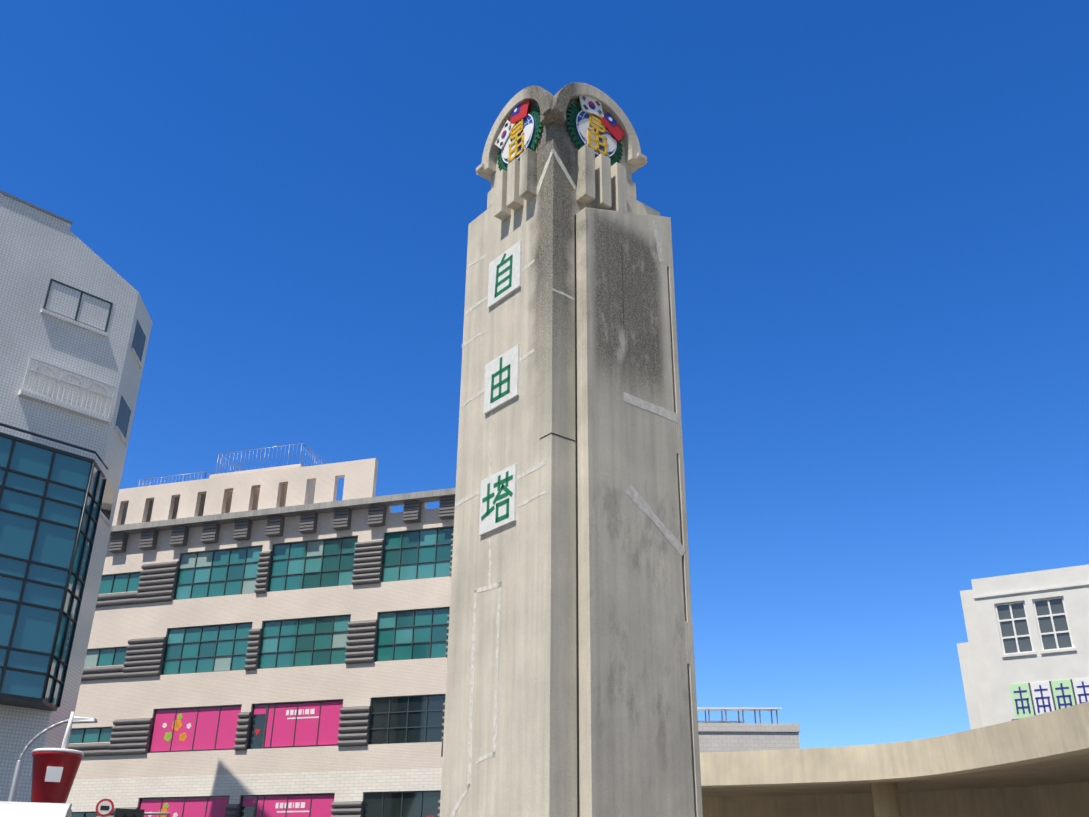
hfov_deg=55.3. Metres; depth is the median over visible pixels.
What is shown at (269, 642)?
department store building
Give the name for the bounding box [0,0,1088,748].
sky
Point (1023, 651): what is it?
white building
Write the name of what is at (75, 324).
mosaic tile building
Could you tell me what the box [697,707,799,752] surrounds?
building
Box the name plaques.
[479,240,521,535]
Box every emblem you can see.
[495,100,542,170]
[566,96,624,164]
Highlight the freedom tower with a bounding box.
[440,82,702,816]
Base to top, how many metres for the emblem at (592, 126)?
1.122 m
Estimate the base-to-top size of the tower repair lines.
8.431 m
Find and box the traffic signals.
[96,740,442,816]
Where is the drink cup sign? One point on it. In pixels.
(54, 771)
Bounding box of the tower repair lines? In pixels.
[449,149,685,816]
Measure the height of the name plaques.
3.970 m
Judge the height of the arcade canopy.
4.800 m
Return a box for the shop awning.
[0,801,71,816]
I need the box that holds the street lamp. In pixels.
[8,717,97,801]
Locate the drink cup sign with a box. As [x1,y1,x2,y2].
[31,711,83,802]
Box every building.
[0,190,151,801]
[66,443,455,816]
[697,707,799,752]
[957,564,1088,729]
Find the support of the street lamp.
on the ground
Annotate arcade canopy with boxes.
[700,701,1088,816]
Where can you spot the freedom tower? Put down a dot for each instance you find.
(596, 694)
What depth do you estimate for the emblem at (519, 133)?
14.74 m

